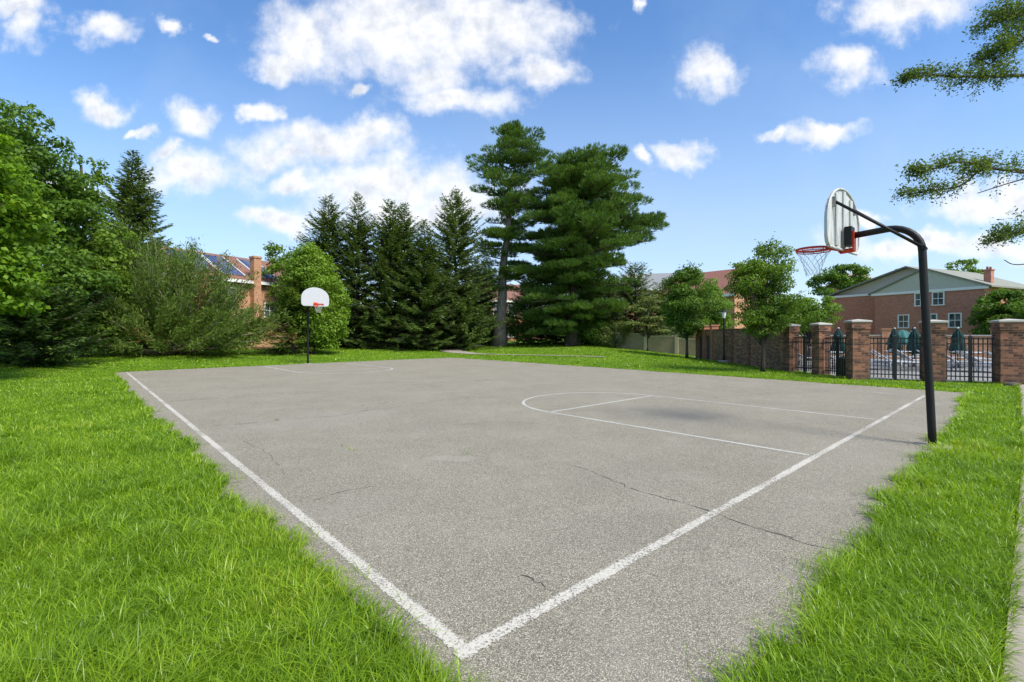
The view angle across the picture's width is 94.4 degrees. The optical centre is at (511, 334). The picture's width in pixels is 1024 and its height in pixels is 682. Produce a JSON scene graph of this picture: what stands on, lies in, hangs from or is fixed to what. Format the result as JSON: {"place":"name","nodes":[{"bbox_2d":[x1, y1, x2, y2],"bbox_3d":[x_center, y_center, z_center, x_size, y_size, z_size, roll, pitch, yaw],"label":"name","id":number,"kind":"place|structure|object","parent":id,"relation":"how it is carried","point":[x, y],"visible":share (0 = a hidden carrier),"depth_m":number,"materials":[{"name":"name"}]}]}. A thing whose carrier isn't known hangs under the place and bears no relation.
{"place":"outdoors","nodes":[
{"label":"outdoors","id":0,"kind":"place"},
{"bbox_2d":[0,338,1023,681],"bbox_3d":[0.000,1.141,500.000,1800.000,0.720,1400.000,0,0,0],"label":"lawn","id":1,"kind":"structure","parent":0,"point":[124,364],"depth_m":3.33,"materials":[{"name":"green plant"}]},
{"bbox_2d":[0,134,66,316],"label":"maple tree","id":2,"kind":"object","parent":1,"relation":"on","point":[18,223],"visible":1,"depth_m":13.98,"materials":[{"name":"green plant"}]},
{"bbox_2d":[0,98,121,358],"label":"beech tree","id":3,"kind":"object","parent":1,"relation":"on","point":[62,268],"visible":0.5,"depth_m":21.81,"materials":[{"name":"green plant"}]},
{"bbox_2d":[0,281,131,367],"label":"yew tree","id":4,"kind":"object","parent":1,"relation":"on","point":[41,334],"visible":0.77,"depth_m":19.47,"materials":[{"name":"green plant"}]},
{"bbox_2d":[42,157,145,356],"bbox_3d":[-21.366,-3.877,24.232,4.811,10.312,4.422,0,0,0],"label":"beech tree","id":5,"kind":"object","parent":1,"relation":"on","point":[113,249],"visible":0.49,"depth_m":23.95,"materials":[{"name":"green plant"}]},
{"bbox_2d":[87,149,181,303],"bbox_3d":[-27.191,-6.140,33.993,8.086,14.352,8.006,0,0,0],"label":"spruce tree","id":6,"kind":"object","parent":1,"relation":"on","point":[134,208],"visible":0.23,"depth_m":33.59,"materials":[{"name":"green plant"}]},
{"bbox_2d":[15,212,301,356],"bbox_3d":[-19.183,-2.851,26.697,13.844,8.684,9.630,0,0,0],"label":"juniper tree","id":7,"kind":"object","parent":1,"relation":"on","point":[183,309],"visible":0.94,"depth_m":25.37,"materials":[{"name":"green plant"}]},
{"bbox_2d":[100,240,287,327],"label":"brick house","id":8,"kind":"structure","parent":1,"relation":"on","point":[254,264],"depth_m":42.84,"materials":[{"name":"brown brick"}]},
{"bbox_2d":[264,303,274,317],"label":"window","id":9,"kind":"structure","parent":8,"relation":"in","point":[268,308],"depth_m":44.21,"materials":[{"name":"white glass"}]},
{"bbox_2d":[239,346,298,348],"bbox_3d":[-19.308,1.017,35.046,7.980,0.300,3.908,0,0,0],"label":"soil patch","id":10,"kind":"object","parent":1,"relation":"on","point":[262,347],"visible":0.15,"depth_m":33.32,"materials":[{"name":"brown soil"}]},
{"bbox_2d":[252,240,294,326],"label":"broadleaf tree","id":11,"kind":"object","parent":1,"relation":"on","point":[274,267],"visible":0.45,"depth_m":43.57,"materials":[{"name":"green plant"}]},
{"bbox_2d":[252,329,297,345],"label":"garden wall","id":12,"kind":"structure","parent":1,"relation":"on","point":[269,340],"depth_m":37.07,"materials":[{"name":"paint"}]},
{"bbox_2d":[254,272,317,355],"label":"cypress tree","id":13,"kind":"object","parent":1,"relation":"on","point":[278,349],"visible":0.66,"depth_m":28.56,"materials":[{"name":"green plant"}]},
{"bbox_2d":[266,242,352,353],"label":"arborvitae tree","id":14,"kind":"object","parent":1,"relation":"on","point":[329,323],"visible":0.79,"depth_m":29.08,"materials":[{"name":"green plant"}]},
{"bbox_2d":[263,193,377,346],"bbox_3d":[-14.823,-5.013,38.037,9.114,12.504,8.986,0,0,0],"label":"spruce tree","id":15,"kind":"object","parent":1,"relation":"on","point":[322,239],"visible":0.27,"depth_m":37.41,"materials":[{"name":"green plant"}]},
{"bbox_2d":[325,191,405,348],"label":"spruce tree","id":16,"kind":"object","parent":1,"relation":"on","point":[358,235],"visible":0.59,"depth_m":36.39,"materials":[{"name":"green plant"}]},
{"bbox_2d":[343,198,442,348],"bbox_3d":[-9.642,-4.496,36.982,8.524,12.270,8.138,0,0,-15],"label":"spruce tree","id":17,"kind":"object","parent":1,"relation":"on","point":[389,248],"visible":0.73,"depth_m":36.12,"materials":[{"name":"green plant"}]},
{"bbox_2d":[364,202,439,346],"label":"spruce tree","id":18,"kind":"object","parent":1,"relation":"on","point":[413,228],"visible":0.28,"depth_m":37.61,"materials":[{"name":"green plant"}]},
{"bbox_2d":[0,302,823,338],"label":"distant woods","id":19,"kind":"object","parent":1,"relation":"on","point":[407,314],"depth_m":91.26,"materials":[{"name":"green plant"}]},
{"bbox_2d":[369,218,475,350],"bbox_3d":[-6.737,-3.689,36.373,8.254,10.597,8.930,0,0,0],"label":"spruce tree","id":20,"kind":"object","parent":1,"relation":"on","point":[429,278],"visible":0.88,"depth_m":35.90,"materials":[{"name":"green plant"}]},
{"bbox_2d":[416,185,510,347],"bbox_3d":[-4.236,-5.466,38.924,8.557,13.380,9.510,0,0,0],"label":"spruce tree","id":21,"kind":"object","parent":1,"relation":"on","point":[451,232],"visible":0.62,"depth_m":38.27,"materials":[{"name":"green plant"}]},
{"bbox_2d":[421,293,505,349],"bbox_3d":[-3.789,-0.865,36.963,6.807,4.897,6.593,0,0,0],"label":"shrub","id":22,"kind":"object","parent":1,"relation":"on","point":[467,314],"visible":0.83,"depth_m":36.33,"materials":[{"name":"green plant"}]},
{"bbox_2d":[450,253,495,342],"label":"fir tree","id":23,"kind":"object","parent":1,"relation":"on","point":[475,293],"visible":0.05,"depth_m":46.37,"materials":[{"name":"green plant"}]},
{"bbox_2d":[469,312,494,344],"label":"shrub","id":24,"kind":"object","parent":1,"relation":"on","point":[490,334],"visible":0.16,"depth_m":44.44,"materials":[{"name":"green plant"}]},
{"bbox_2d":[475,251,497,343],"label":"fir tree","id":25,"kind":"object","parent":1,"relation":"on","point":[493,304],"visible":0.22,"depth_m":45.71,"materials":[{"name":"green plant"}]},
{"bbox_2d":[464,119,554,346],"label":"pine tree","id":26,"kind":"object","parent":1,"relation":"on","point":[513,133],"visible":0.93,"depth_m":40.17,"materials":[{"name":"green plant"}]},
{"bbox_2d":[487,284,543,339],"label":"brick house","id":27,"kind":"structure","parent":1,"relation":"on","point":[509,294],"depth_m":65.21,"materials":[{"name":"brown"}]},
{"bbox_2d":[506,295,536,345],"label":"shrub","id":28,"kind":"object","parent":1,"relation":"on","point":[513,310],"visible":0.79,"depth_m":42.09,"materials":[{"name":"green plant"}]},
{"bbox_2d":[507,274,554,343],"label":"fir tree","id":29,"kind":"object","parent":1,"relation":"on","point":[522,294],"visible":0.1,"depth_m":45.67,"materials":[{"name":"green plant"}]},
{"bbox_2d":[516,322,549,344],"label":"shrub","id":30,"kind":"object","parent":1,"relation":"on","point":[542,337],"visible":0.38,"depth_m":42.72,"materials":[{"name":"green plant"}]},
{"bbox_2d":[534,293,567,343],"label":"fir tree","id":31,"kind":"object","parent":1,"relation":"on","point":[555,340],"visible":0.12,"depth_m":44.55,"materials":[{"name":"green plant"}]},
{"bbox_2d":[562,297,612,344],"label":"fir tree","id":32,"kind":"object","parent":1,"relation":"on","point":[587,334],"visible":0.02,"depth_m":43.32,"materials":[{"name":"green plant"}]},
{"bbox_2d":[510,142,669,346],"bbox_3d":[6.313,-7.383,40.179,12.834,17.043,11.210,0,0,-44],"label":"pine tree","id":33,"kind":"object","parent":1,"relation":"on","point":[574,256],"visible":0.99,"depth_m":37.57,"materials":[{"name":"green plant"}]},
{"bbox_2d":[578,320,612,345],"bbox_3d":[6.994,-0.084,39.248,3.468,2.446,3.366,0,0,0],"label":"shrub","id":34,"kind":"object","parent":1,"relation":"on","point":[594,332],"visible":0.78,"depth_m":38.88,"materials":[{"name":"green plant"}]},
{"bbox_2d":[595,272,634,319],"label":"broadleaf tree","id":35,"kind":"object","parent":1,"relation":"on","point":[609,295],"visible":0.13,"depth_m":42.77,"materials":[{"name":"green plant"}]},
{"bbox_2d":[600,320,633,347],"bbox_3d":[8.130,0.014,37.322,2.682,2.326,2.552,0,0,0],"label":"shrub","id":36,"kind":"object","parent":1,"relation":"on","point":[611,335],"visible":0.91,"depth_m":37.24,"materials":[{"name":"green plant"}]},
{"bbox_2d":[603,275,633,338],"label":"fir tree","id":37,"kind":"object","parent":1,"relation":"on","point":[619,314],"visible":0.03,"depth_m":45.46,"materials":[{"name":"green plant"}]},
{"bbox_2d":[615,332,645,350],"bbox_3d":[9.215,0.747,36.872,2.513,1.860,0.240,0,0,40],"label":"board fence","id":38,"kind":"object","parent":1,"relation":"on","point":[634,341],"visible":0.55,"depth_m":36.75,"materials":[{"name":"grey wood"}]},
{"bbox_2d":[609,261,665,334],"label":"fir tree","id":39,"kind":"object","parent":1,"relation":"on","point":[631,298],"visible":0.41,"depth_m":39.09,"materials":[{"name":"green plant"}]},
{"bbox_2d":[615,294,679,350],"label":"dogwood tree","id":40,"kind":"object","parent":1,"relation":"on","point":[647,319],"visible":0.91,"depth_m":35.58,"materials":[{"name":"green plant"}]},
{"bbox_2d":[623,273,676,328],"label":"brick house","id":41,"kind":"structure","parent":1,"relation":"on","point":[657,277],"depth_m":85.64,"materials":[{"name":"grey"}]},
{"bbox_2d":[631,282,682,337],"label":"fir tree","id":42,"kind":"object","parent":1,"relation":"on","point":[661,293],"visible":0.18,"depth_m":40.61,"materials":[{"name":"green plant"}]},
{"bbox_2d":[644,335,676,353],"bbox_3d":[11.052,0.937,35.339,2.513,1.860,0.240,0,0,40],"label":"board fence","id":43,"kind":"object","parent":1,"relation":"on","point":[663,344],"visible":0.66,"depth_m":35.26,"materials":[{"name":"grey wood"}]},
{"bbox_2d":[675,337,695,355],"bbox_3d":[12.889,1.139,33.805,2.513,1.860,0.240,0,0,40],"label":"board fence","id":44,"kind":"object","parent":1,"relation":"on","point":[680,346],"visible":0.38,"depth_m":34.17,"materials":[{"name":"grey wood"}]},
{"bbox_2d":[658,260,721,357],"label":"zelkova tree","id":45,"kind":"object","parent":1,"relation":"on","point":[683,307],"visible":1,"depth_m":29.45,"materials":[{"name":"green plant"}]},
{"bbox_2d":[654,265,773,339],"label":"brick house","id":46,"kind":"structure","parent":1,"relation":"on","point":[719,274],"depth_m":52.71,"materials":[{"name":"red"}]},
{"bbox_2d":[695,277,739,328],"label":"zelkova tree","id":47,"kind":"object","parent":1,"relation":"on","point":[716,317],"visible":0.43,"depth_m":33.33,"materials":[{"name":"green plant"}]},
{"bbox_2d":[718,309,728,362],"bbox_3d":[11.438,0.067,25.600,0.600,2.980,0.600,0,0,0],"label":"lamp post","id":48,"kind":"object","parent":1,"relation":"on","point":[723,313],"visible":0.94,"depth_m":25.55,"materials":[{"name":"metal"}]},
{"bbox_2d":[696,325,782,369],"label":"brick wall","id":49,"kind":"structure","parent":1,"relation":"on","point":[743,348],"depth_m":24.24,"materials":[{"name":"brown brick"}]},
{"bbox_2d":[700,336,701,357],"bbox_3d":[11.990,0.787,29.793,0.090,1.400,0.885,0,0,3],"label":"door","id":50,"kind":"structure","parent":49,"relation":"in","point":[700,336],"depth_m":30.02,"materials":[{"name":"black paint"}]},
{"bbox_2d":[722,231,810,371],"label":"zelkova tree","id":51,"kind":"object","parent":1,"relation":"on","point":[762,319],"visible":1,"depth_m":18.62,"materials":[{"name":"green plant"}]},
{"bbox_2d":[782,324,800,370],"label":"brick pillar","id":52,"kind":"structure","parent":1,"relation":"on","point":[791,332],"depth_m":19.30,"materials":[{"name":"brick"}]},
{"bbox_2d":[794,335,810,372],"bbox_3d":[11.510,0.797,18.630,0.090,1.580,1.302,0,0,-3],"label":"iron fence","id":53,"kind":"object","parent":1,"relation":"on","point":[804,341],"visible":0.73,"depth_m":18.66,"materials":[{"name":"black metal"}]},
{"bbox_2d":[782,296,844,360],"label":"cherry tree","id":54,"kind":"object","parent":1,"relation":"on","point":[813,311],"visible":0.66,"depth_m":26.38,"materials":[{"name":"green plant"}]},
{"bbox_2d":[809,322,831,374],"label":"brick pillar","id":55,"kind":"structure","parent":1,"relation":"on","point":[820,332],"depth_m":17.55,"materials":[{"name":"brick"}]},
{"bbox_2d":[825,335,845,376],"bbox_3d":[11.603,0.797,16.900,0.090,1.580,1.243,0,0,-4],"label":"iron fence","id":56,"kind":"object","parent":1,"relation":"on","point":[838,342],"visible":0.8,"depth_m":16.86,"materials":[{"name":"black metal"}]},
{"bbox_2d":[805,262,873,317],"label":"oak tree","id":57,"kind":"object","parent":1,"relation":"on","point":[837,277],"visible":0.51,"depth_m":65.40,"materials":[{"name":"green plant"}]},
{"bbox_2d":[844,319,871,379],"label":"brick pillar","id":58,"kind":"structure","parent":1,"relation":"on","point":[857,349],"depth_m":15.77,"materials":[{"name":"brick"}]},
{"bbox_2d":[825,269,895,311],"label":"apartment building","id":59,"kind":"structure","parent":1,"relation":"on","point":[848,275],"depth_m":113.71,"materials":[{"name":"red brick"}]},
{"bbox_2d":[870,335,921,379],"bbox_3d":[12.559,0.797,15.573,1.412,1.580,0.090,0,0,25],"label":"iron fence","id":60,"kind":"object","parent":1,"relation":"on","point":[894,343],"visible":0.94,"depth_m":15.53,"materials":[{"name":"black metal"}]},
{"bbox_2d":[824,266,1023,334],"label":"brick house","id":61,"kind":"structure","parent":1,"relation":"on","point":[890,300],"depth_m":46.42,"materials":[{"name":"red brick"}]},
{"bbox_2d":[897,314,909,327],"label":"window","id":62,"kind":"structure","parent":61,"relation":"in","point":[903,320],"depth_m":46.89,"materials":[{"name":"white glass"}]},
{"bbox_2d":[914,293,920,306],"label":"window","id":63,"kind":"structure","parent":61,"relation":"in","point":[917,302],"depth_m":45.85,"materials":[{"name":"white glass"}]},
{"bbox_2d":[930,313,936,319],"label":"window","id":64,"kind":"structure","parent":61,"relation":"in","point":[932,316],"depth_m":44.69,"materials":[{"name":"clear glass"}]},
{"bbox_2d":[931,291,944,305],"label":"window","id":65,"kind":"structure","parent":61,"relation":"in","point":[938,298],"depth_m":44.33,"materials":[{"name":"white glass"}]},
{"bbox_2d":[948,313,961,327],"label":"window","id":66,"kind":"structure","parent":61,"relation":"in","point":[955,319],"depth_m":43.18,"materials":[{"name":"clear glass"}]},
{"bbox_2d":[918,320,948,381],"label":"brick pillar","id":67,"kind":"structure","parent":1,"relation":"on","point":[939,328],"depth_m":14.90,"materials":[{"name":"brick"}]},
{"bbox_2d":[884,0,1023,264],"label":"honey locust tree","id":68,"kind":"object","parent":1,"relation":"on","point":[1006,17],"visible":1,"depth_m":16.51,"materials":[{"name":"green plant"}]},
{"bbox_2d":[944,258,983,274],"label":"oak tree","id":69,"kind":"object","parent":1,"relation":"on","point":[969,264],"visible":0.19,"depth_m":65.30,"materials":[{"name":"green plant"}]},
{"bbox_2d":[946,335,994,382],"bbox_3d":[14.236,0.797,14.771,1.186,1.580,0.090,0,0,26],"label":"iron fence","id":70,"kind":"object","parent":1,"relation":"on","point":[971,344],"visible":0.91,"depth_m":14.73,"materials":[{"name":"black metal"}]},
{"bbox_2d":[964,288,1023,334],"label":"holly tree","id":71,"kind":"object","parent":1,"relation":"on","point":[986,313],"visible":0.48,"depth_m":37.90,"materials":[{"name":"green plant"}]},
{"bbox_2d":[989,319,1023,383],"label":"brick pillar","id":72,"kind":"structure","parent":1,"relation":"on","point":[1008,351],"depth_m":14.17,"materials":[{"name":"brick"}]},
{"bbox_2d":[1003,382,1020,385],"bbox_3d":[14.642,1.473,13.883,0.401,0.168,0.313,0,0,-27],"label":"rock","id":73,"kind":"object","parent":1,"relation":"on","point":[1010,383],"visible":0.58,"depth_m":13.84,"materials":[{"name":"stone"}]},
{"bbox_2d":[1005,300,1023,319],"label":"holly tree","id":74,"kind":"object","parent":1,"relation":"on","point":[1016,306],"visible":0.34,"depth_m":35.23,"materials":[{"name":"green plant"}]},
{"bbox_2d":[0,0,1023,308],"label":"sky","id":75,"kind":"structure","parent":0,"point":[740,120],"materials":[{"name":"blue"}]},
{"bbox_2d":[440,345,601,356],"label":"footpath","id":76,"kind":"structure","parent":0,"point":[457,351],"depth_m":33.71,"materials":[{"name":"concrete"}]},
{"bbox_2d":[114,358,964,681],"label":"court asphalt","id":77,"kind":"structure","parent":0,"point":[452,522],"depth_m":4.67,"materials":[{"name":"grey asphalt"}]},
{"bbox_2d":[126,372,473,657],"bbox_3d":[-7.703,1.483,10.457,0.125,0.001,22.337,0,0,-42],"label":"sideline","id":78,"kind":"object","parent":77,"relation":"on","point":[425,618],"visible":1,"depth_m":3.11,"materials":[{"name":"paint"}]},
{"bbox_2d":[301,287,328,363],"bbox_3d":[-9.949,-0.327,23.755,1.408,4.027,1.537,0,0,-1],"label":"basketball hoop","id":79,"kind":"object","parent":77,"relation":"on","point":[314,297],"visible":1,"depth_m":23.58,"materials":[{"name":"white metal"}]},
{"bbox_2d":[270,363,392,372],"bbox_3d":[-7.877,1.483,20.981,4.010,0.001,6.378,0,0,-42],"label":"key line","id":80,"kind":"object","parent":77,"relation":"on","point":[349,363],"visible":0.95,"depth_m":20.16,"materials":[{"name":"paint"}]},
{"bbox_2d":[551,396,647,411],"bbox_3d":[2.075,1.483,10.315,3.555,0.001,0.085,0,0,-42],"label":"free throw line","id":81,"kind":"object","parent":77,"relation":"on","point":[597,404],"visible":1,"depth_m":10.06,"materials":[{"name":"paint"}]},
{"bbox_2d":[568,464,792,537],"bbox_3d":[1.299,1.484,4.438,0.127,0.001,2.456,0,0,-35],"label":"court crack","id":82,"kind":"object","parent":77,"relation":"on","point":[688,504],"visible":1,"depth_m":4.12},
{"bbox_2d":[453,396,923,659],"bbox_3d":[4.871,1.482,6.843,13.852,0.001,0.125,0,0,-42],"label":"baseline","id":83,"kind":"object","parent":77,"relation":"on","point":[595,578],"visible":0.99,"depth_m":2.98,"materials":[{"name":"paint"}]},
{"bbox_2d":[522,392,870,454],"bbox_3d":[2.917,1.483,9.389,3.745,0.001,6.245,0,0,-42],"label":"key line","id":84,"kind":"object","parent":77,"relation":"on","point":[523,403],"visible":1,"depth_m":8.38,"materials":[{"name":"paint"}]},
{"bbox_2d":[795,188,950,449],"bbox_3d":[5.160,-0.245,6.913,1.532,3.869,1.356,0,0,9],"label":"basketball hoop","id":85,"kind":"object","parent":77,"relation":"on","point":[843,233],"visible":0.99,"depth_m":6.69,"materials":[{"name":"black metal"}]},
{"bbox_2d":[695,357,991,381],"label":"pool deck","id":86,"kind":"structure","parent":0,"point":[948,372],"depth_m":19.11,"materials":[{"name":"concrete"}]},
{"bbox_2d":[831,327,844,366],"bbox_3d":[15.139,0.582,22.000,0.568,1.850,0.568,0,0,-34],"label":"patio umbrella","id":87,"kind":"object","parent":86,"relation":"on","point":[839,332],"visible":0.47,"depth_m":21.93,"materials":[{"name":"teal fabric"}]},
{"bbox_2d":[840,356,844,376],"bbox_3d":[11.883,1.120,16.900,0.470,0.730,0.470,0,0,0],"label":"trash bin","id":88,"kind":"object","parent":86,"relation":"on","point":[842,366],"visible":0.26,"depth_m":16.79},
{"bbox_2d":[887,328,901,365],"bbox_3d":[18.552,0.582,23.000,0.568,1.850,0.568,0,0,0],"label":"patio umbrella","id":89,"kind":"object","parent":86,"relation":"on","point":[894,332],"visible":0.56,"depth_m":22.92,"materials":[{"name":"teal fabric"}]},
{"bbox_2d":[799,328,991,360],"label":"brick wall","id":90,"kind":"structure","parent":86,"relation":"on","point":[886,333],"depth_m":28.84,"materials":[{"name":"brick"}]},
{"bbox_2d":[872,350,918,370],"bbox_3d":[16.142,1.066,19.615,1.994,0.844,0.658,0,0,37],"label":"sun lounger","id":91,"kind":"object","parent":86,"relation":"on","point":[897,361],"visible":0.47,"depth_m":19.59,"materials":[{"name":"white plastic"}]},
{"bbox_2d":[886,330,909,362],"bbox_3d":[20.577,0.612,25.000,1.304,1.750,1.304,0,0,-40],"label":"patio umbrella","id":92,"kind":"object","parent":86,"relation":"on","point":[903,333],"visible":0.44,"depth_m":24.70,"materials":[{"name":"teal fabric"}]},
{"bbox_2d":[886,350,910,366],"bbox_3d":[18.040,1.123,22.200,1.080,0.726,1.080,0,0,-29],"label":"patio table","id":93,"kind":"object","parent":86,"relation":"on","point":[901,351],"visible":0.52,"depth_m":21.97,"materials":[{"name":"white plastic"}]},
{"bbox_2d":[906,327,919,366],"bbox_3d":[18.669,0.582,22.000,0.568,1.850,0.568,0,0,16],"label":"patio umbrella","id":94,"kind":"object","parent":86,"relation":"on","point":[914,333],"visible":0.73,"depth_m":21.93,"materials":[{"name":"teal fabric"}]},
{"bbox_2d":[889,349,948,367],"bbox_3d":[17.985,1.066,21.006,1.994,0.844,0.658,0,0,14],"label":"sun lounger","id":95,"kind":"object","parent":86,"relation":"on","point":[902,355],"visible":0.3,"depth_m":21.14,"materials":[{"name":"white plastic"}]},
{"bbox_2d":[917,350,981,371],"bbox_3d":[17.930,1.066,19.515,1.994,0.844,0.658,0,0,37],"label":"sun lounger","id":96,"kind":"object","parent":86,"relation":"on","point":[963,362],"visible":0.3,"depth_m":18.98,"materials":[{"name":"white plastic"}]},
{"bbox_2d":[949,327,966,367],"bbox_3d":[20.211,0.582,21.500,0.568,1.850,0.568,0,0,22],"label":"patio umbrella","id":97,"kind":"object","parent":86,"relation":"on","point":[957,333],"visible":0.72,"depth_m":21.40,"materials":[{"name":"teal fabric"}]},
{"bbox_2d":[947,355,991,370],"bbox_3d":[18.555,1.066,19.313,1.994,0.844,0.658,0,0,31],"label":"sun lounger","id":98,"kind":"object","parent":86,"relation":"on","point":[948,357],"visible":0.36,"depth_m":19.37,"materials":[{"name":"white plastic"}]},
{"bbox_2d":[954,351,991,372],"bbox_3d":[18.715,1.066,18.606,1.994,0.844,0.658,0,0,14],"label":"sun lounger","id":99,"kind":"object","parent":86,"relation":"on","point":[966,356],"visible":0.41,"depth_m":18.74,"materials":[{"name":"white plastic"}]},
{"bbox_2d":[1002,384,1023,681],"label":"sidewalk","id":100,"kind":"structure","parent":0,"point":[1020,656],"depth_m":2.40,"materials":[{"name":"concrete"}]}
]}

